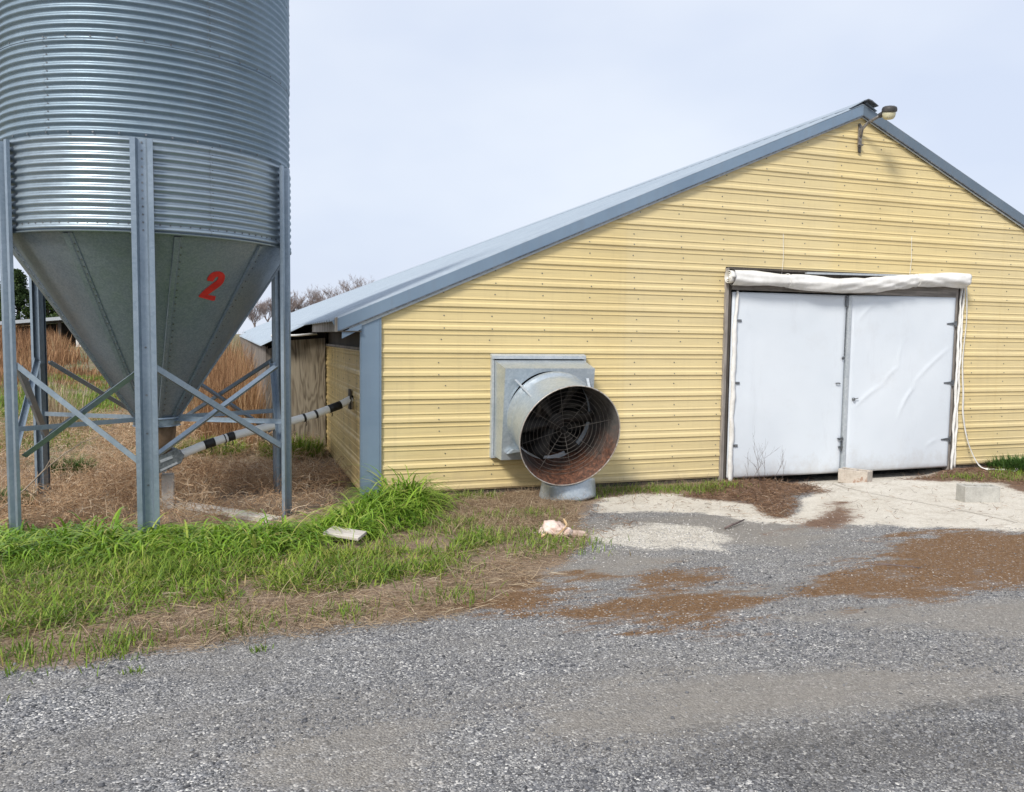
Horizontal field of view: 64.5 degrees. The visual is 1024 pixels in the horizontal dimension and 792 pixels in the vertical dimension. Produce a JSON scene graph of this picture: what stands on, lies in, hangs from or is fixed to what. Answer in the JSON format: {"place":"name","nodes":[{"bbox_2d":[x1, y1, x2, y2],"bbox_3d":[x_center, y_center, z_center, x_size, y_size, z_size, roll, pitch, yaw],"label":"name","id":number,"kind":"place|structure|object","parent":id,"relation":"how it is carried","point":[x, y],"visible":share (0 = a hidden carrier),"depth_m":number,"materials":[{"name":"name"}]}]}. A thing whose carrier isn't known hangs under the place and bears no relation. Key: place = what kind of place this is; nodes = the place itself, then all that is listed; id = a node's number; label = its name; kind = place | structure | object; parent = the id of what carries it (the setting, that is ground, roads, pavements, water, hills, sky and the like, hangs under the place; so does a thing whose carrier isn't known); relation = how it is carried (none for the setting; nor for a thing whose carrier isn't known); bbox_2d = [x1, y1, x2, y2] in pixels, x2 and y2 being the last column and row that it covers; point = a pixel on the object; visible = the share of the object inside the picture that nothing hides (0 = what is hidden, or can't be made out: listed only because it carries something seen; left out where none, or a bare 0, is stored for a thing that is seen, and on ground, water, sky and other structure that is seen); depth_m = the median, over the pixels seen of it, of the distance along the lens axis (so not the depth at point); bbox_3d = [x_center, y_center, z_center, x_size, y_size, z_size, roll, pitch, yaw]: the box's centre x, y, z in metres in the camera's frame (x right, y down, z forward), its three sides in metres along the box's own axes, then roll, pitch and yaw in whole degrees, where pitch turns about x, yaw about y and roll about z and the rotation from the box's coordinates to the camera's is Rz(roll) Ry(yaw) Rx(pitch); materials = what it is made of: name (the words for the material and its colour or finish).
{"place":"outdoors","nodes":[
{"label":"outdoors","id":0,"kind":"place"},
{"bbox_2d":[0,334,1023,791],"bbox_3d":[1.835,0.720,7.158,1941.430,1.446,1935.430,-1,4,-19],"label":"ground","id":1,"kind":"structure","parent":0,"point":[382,754],"depth_m":4.28,"materials":[{"name":"grey gravel"}]},
{"bbox_2d":[0,268,29,326],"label":"evergreen tree","id":2,"kind":"object","parent":1,"relation":"on","point":[21,291],"visible":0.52,"depth_m":59.22,"materials":[{"name":"green plant"}]},
{"bbox_2d":[0,484,37,504],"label":"weed clump","id":3,"kind":"object","parent":1,"relation":"on","point":[1,493],"visible":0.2,"depth_m":8.60,"materials":[{"name":"green plant"}]},
{"bbox_2d":[0,317,80,346],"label":"field shed","id":4,"kind":"structure","parent":1,"relation":"on","point":[60,325],"depth_m":47.91,"materials":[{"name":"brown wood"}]},
{"bbox_2d":[25,293,58,323],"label":"evergreen tree","id":5,"kind":"object","parent":1,"relation":"on","point":[52,312],"visible":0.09,"depth_m":59.44,"materials":[{"name":"green plant"}]},
{"bbox_2d":[22,371,98,432],"bbox_3d":[-7.635,0.104,13.680,1.356,1.123,1.436,-1,4,-19],"label":"dry tuft","id":6,"kind":"object","parent":1,"relation":"on","point":[53,409],"visible":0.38,"depth_m":13.60,"materials":[{"name":"plant"}]},
{"bbox_2d":[0,324,126,430],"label":"field grass","id":7,"kind":"structure","parent":1,"relation":"on","point":[59,352],"depth_m":30.70,"materials":[{"name":"beige plant"}]},
{"bbox_2d":[33,454,97,478],"bbox_3d":[-5.555,0.866,10.157,0.828,0.279,0.817,-1,4,-19],"label":"weed clump","id":8,"kind":"object","parent":1,"relation":"on","point":[69,466],"visible":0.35,"depth_m":10.10,"materials":[{"name":"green plant"}]},
{"bbox_2d":[0,0,291,533],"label":"feed bin","id":9,"kind":"object","parent":1,"relation":"on","point":[145,209],"visible":1,"depth_m":7.23,"materials":[{"name":"metal"}]},
{"bbox_2d":[0,399,351,531],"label":"dead weeds","id":10,"kind":"object","parent":1,"relation":"on","point":[73,487],"visible":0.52,"depth_m":9.31,"materials":[{"name":"brown plant"}]},
{"bbox_2d":[0,428,115,510],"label":"dead stem","id":11,"kind":"object","parent":10,"relation":"on","point":[26,487],"visible":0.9,"depth_m":8.20,"materials":[{"name":"brown plant"}]},
{"bbox_2d":[174,433,247,458],"bbox_3d":[-4.353,0.695,11.700,1.252,0.351,1.163,-1,4,-19],"label":"weed clump","id":12,"kind":"object","parent":1,"relation":"on","point":[220,449],"visible":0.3,"depth_m":11.62,"materials":[{"name":"green plant"}]},
{"bbox_2d":[160,499,281,523],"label":"concrete curb","id":13,"kind":"structure","parent":1,"relation":"on","point":[198,506],"depth_m":8.26,"materials":[{"name":"grey concrete"}]},
{"bbox_2d":[178,331,291,449],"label":"tall dry grass","id":14,"kind":"structure","parent":1,"relation":"on","point":[227,370],"depth_m":13.17,"materials":[{"name":"beige plant"}]},
{"bbox_2d":[0,463,478,568],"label":"long grass","id":15,"kind":"structure","parent":1,"relation":"on","point":[368,515],"depth_m":7.00,"materials":[{"name":"green plant"}]},
{"bbox_2d":[158,389,352,508],"bbox_3d":[-2.853,0.569,9.089,2.460,1.220,0.368,-2,5,-36],"label":"feed auger","id":16,"kind":"object","parent":1,"relation":"on","point":[171,457],"visible":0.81,"depth_m":8.68,"materials":[{"name":"metal"}]},
{"bbox_2d":[248,299,266,326],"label":"bare tree","id":17,"kind":"object","parent":1,"relation":"on","point":[255,316],"visible":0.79,"depth_m":107.19,"materials":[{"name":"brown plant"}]},
{"bbox_2d":[256,296,271,321],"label":"bare tree","id":18,"kind":"object","parent":1,"relation":"on","point":[269,311],"visible":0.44,"depth_m":109.40,"materials":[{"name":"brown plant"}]},
{"bbox_2d":[270,289,306,310],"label":"bare tree","id":19,"kind":"object","parent":1,"relation":"on","point":[293,306],"visible":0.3,"depth_m":108.54,"materials":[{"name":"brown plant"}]},
{"bbox_2d":[257,431,327,459],"bbox_3d":[-3.191,0.701,11.780,1.191,0.374,1.132,-1,4,-19],"label":"weed clump","id":20,"kind":"object","parent":1,"relation":"on","point":[308,445],"visible":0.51,"depth_m":11.67,"materials":[{"name":"green plant"}]},
{"bbox_2d":[290,295,312,312],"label":"bare tree","id":21,"kind":"object","parent":1,"relation":"on","point":[299,306],"visible":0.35,"depth_m":110.42,"materials":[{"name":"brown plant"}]},
{"bbox_2d":[304,285,325,305],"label":"bare tree","id":22,"kind":"object","parent":1,"relation":"on","point":[316,299],"visible":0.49,"depth_m":110.38,"materials":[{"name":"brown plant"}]},
{"bbox_2d":[322,287,340,297],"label":"bare tree","id":23,"kind":"object","parent":1,"relation":"on","point":[325,291],"visible":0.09,"depth_m":111.20,"materials":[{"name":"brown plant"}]},
{"bbox_2d":[323,526,366,540],"bbox_3d":[-1.428,1.175,6.948,0.335,0.028,0.165,6,15,19],"label":"loose board","id":24,"kind":"object","parent":1,"relation":"on","point":[358,534],"visible":0.88,"depth_m":6.92,"materials":[{"name":"white wood"}]},
{"bbox_2d":[328,275,372,296],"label":"bare tree","id":25,"kind":"object","parent":1,"relation":"on","point":[347,288],"visible":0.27,"depth_m":112.95,"materials":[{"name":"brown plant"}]},
{"bbox_2d":[0,473,727,669],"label":"straw","id":26,"kind":"object","parent":1,"relation":"on","point":[517,502],"visible":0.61,"depth_m":5.43,"materials":[{"name":"beige plant"}]},
{"bbox_2d":[0,373,1023,700],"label":"short grass","id":27,"kind":"structure","parent":1,"relation":"on","point":[166,571],"depth_m":5.85,"materials":[{"name":"green plant"}]},
{"bbox_2d":[0,527,1023,791],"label":"gravel stones","id":28,"kind":"object","parent":1,"relation":"on","point":[698,739],"visible":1,"depth_m":3.86,"materials":[{"name":"grey gravel"}]},
{"bbox_2d":[538,519,588,537],"bbox_3d":[0.461,1.190,7.243,0.452,0.201,0.242,1,4,3],"label":"crumpled bundle","id":29,"kind":"object","parent":1,"relation":"on","point":[551,526],"visible":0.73,"depth_m":7.21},
{"bbox_2d":[539,478,595,500],"bbox_3d":[0.655,1.061,9.476,0.674,0.272,0.640,-1,4,-19],"label":"sheet metal tub","id":30,"kind":"object","parent":1,"relation":"on","point":[583,490],"visible":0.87,"depth_m":9.22,"materials":[{"name":"silver metal"}]},
{"bbox_2d":[240,99,1023,495],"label":"poultry barn","id":31,"kind":"structure","parent":1,"relation":"on","point":[694,359],"depth_m":10.65,"materials":[{"name":"yellow metal"}]},
{"bbox_2d":[489,354,619,485],"bbox_3d":[0.497,0.263,9.253,1.233,1.455,1.115,-1,4,-19],"label":"exhaust fan","id":32,"kind":"object","parent":31,"relation":"attached to","point":[545,409],"visible":1,"depth_m":9.33,"materials":[{"name":"metal"}]},
{"bbox_2d":[725,292,848,477],"bbox_3d":[3.695,-0.145,10.856,1.812,2.441,0.107,-1,4,-19],"label":"door","id":33,"kind":"structure","parent":31,"relation":"in","point":[789,375],"depth_m":10.84,"materials":[{"name":"metal"}]},
{"bbox_2d":[724,234,971,292],"bbox_3d":[4.617,-1.799,10.939,3.950,0.828,0.245,-1,4,-19],"label":"rolled curtain","id":34,"kind":"object","parent":31,"relation":"hanging from","point":[825,284],"visible":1,"depth_m":10.82,"materials":[{"name":"white fabric"}]},
{"bbox_2d":[857,105,896,152],"bbox_3d":[4.834,-3.532,10.746,0.190,0.541,0.531,-2,5,-29],"label":"gable lamp","id":35,"kind":"object","parent":31,"relation":"attached to","point":[888,112],"visible":1,"depth_m":10.67,"materials":[{"name":"grey metal"}]},
{"bbox_2d":[845,295,956,470],"bbox_3d":[5.504,-0.182,11.476,1.873,2.464,0.102,-1,4,-19],"label":"door","id":36,"kind":"structure","parent":31,"relation":"in","point":[901,359],"depth_m":11.45,"materials":[{"name":"metal"}]},
{"bbox_2d":[962,288,1017,471],"bbox_3d":[6.995,-0.239,11.735,0.943,2.649,0.176,1,4,7],"label":"loose strap","id":37,"kind":"object","parent":31,"relation":"hanging from","point":[963,389],"visible":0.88,"depth_m":11.82,"materials":[{"name":"white fabric"}]},
{"bbox_2d":[364,499,1018,756],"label":"white chips","id":38,"kind":"object","parent":1,"relation":"on","point":[678,544],"visible":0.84,"depth_m":7.28,"materials":[{"name":"stone"}]},
{"bbox_2d":[724,519,744,528],"bbox_3d":[2.119,1.217,7.731,0.026,0.026,0.423,4,5,38],"label":"dark stick","id":39,"kind":"object","parent":1,"relation":"on","point":[730,525],"visible":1,"depth_m":7.69,"materials":[{"name":"wood"}]},
{"bbox_2d":[746,433,785,481],"bbox_3d":[3.329,0.762,10.566,0.695,0.777,0.183,-1,4,-19],"label":"bare weed","id":40,"kind":"object","parent":1,"relation":"on","point":[764,462],"visible":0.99,"depth_m":10.58,"materials":[{"name":"grey plant"}]},
{"bbox_2d":[514,465,1023,539],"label":"leaf litter","id":41,"kind":"object","parent":1,"relation":"on","point":[767,493],"visible":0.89,"depth_m":9.68,"materials":[{"name":"brown plant"}]},
{"bbox_2d":[838,467,872,482],"bbox_3d":[4.660,1.092,11.027,0.390,0.190,0.200,5,6,43],"label":"concrete block","id":42,"kind":"object","parent":1,"relation":"on","point":[849,475],"depth_m":10.96,"materials":[{"name":"beige concrete"}]},
{"bbox_2d":[838,485,1016,522],"bbox_3d":[4.543,1.191,9.259,0.018,0.106,2.757,-1,4,-17],"label":"apron joint","id":43,"kind":"object","parent":1,"relation":"on","point":[931,504],"visible":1,"depth_m":8.92,"materials":[{"name":"grey concrete"}]},
{"bbox_2d":[956,483,999,502],"bbox_3d":[5.288,1.106,9.219,0.390,0.190,0.200,1,4,1],"label":"concrete block","id":44,"kind":"object","parent":1,"relation":"on","point":[989,493],"depth_m":9.12,"materials":[{"name":"grey concrete"}]},
{"bbox_2d":[984,454,1023,471],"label":"weed clump","id":45,"kind":"object","parent":1,"relation":"on","point":[1008,462],"visible":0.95,"depth_m":11.87,"materials":[{"name":"green plant"}]},
{"bbox_2d":[0,0,1023,333],"label":"sky","id":46,"kind":"structure","parent":0,"point":[421,131],"materials":[{"name":"white"}]},
{"bbox_2d":[872,563,920,567],"bbox_3d":[2.994,1.325,6.344,0.365,0.027,0.030,2,4,16],"label":"dark stick","id":47,"kind":"object","parent":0,"point":[888,564],"visible":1,"depth_m":6.34,"materials":[{"name":"wood"}]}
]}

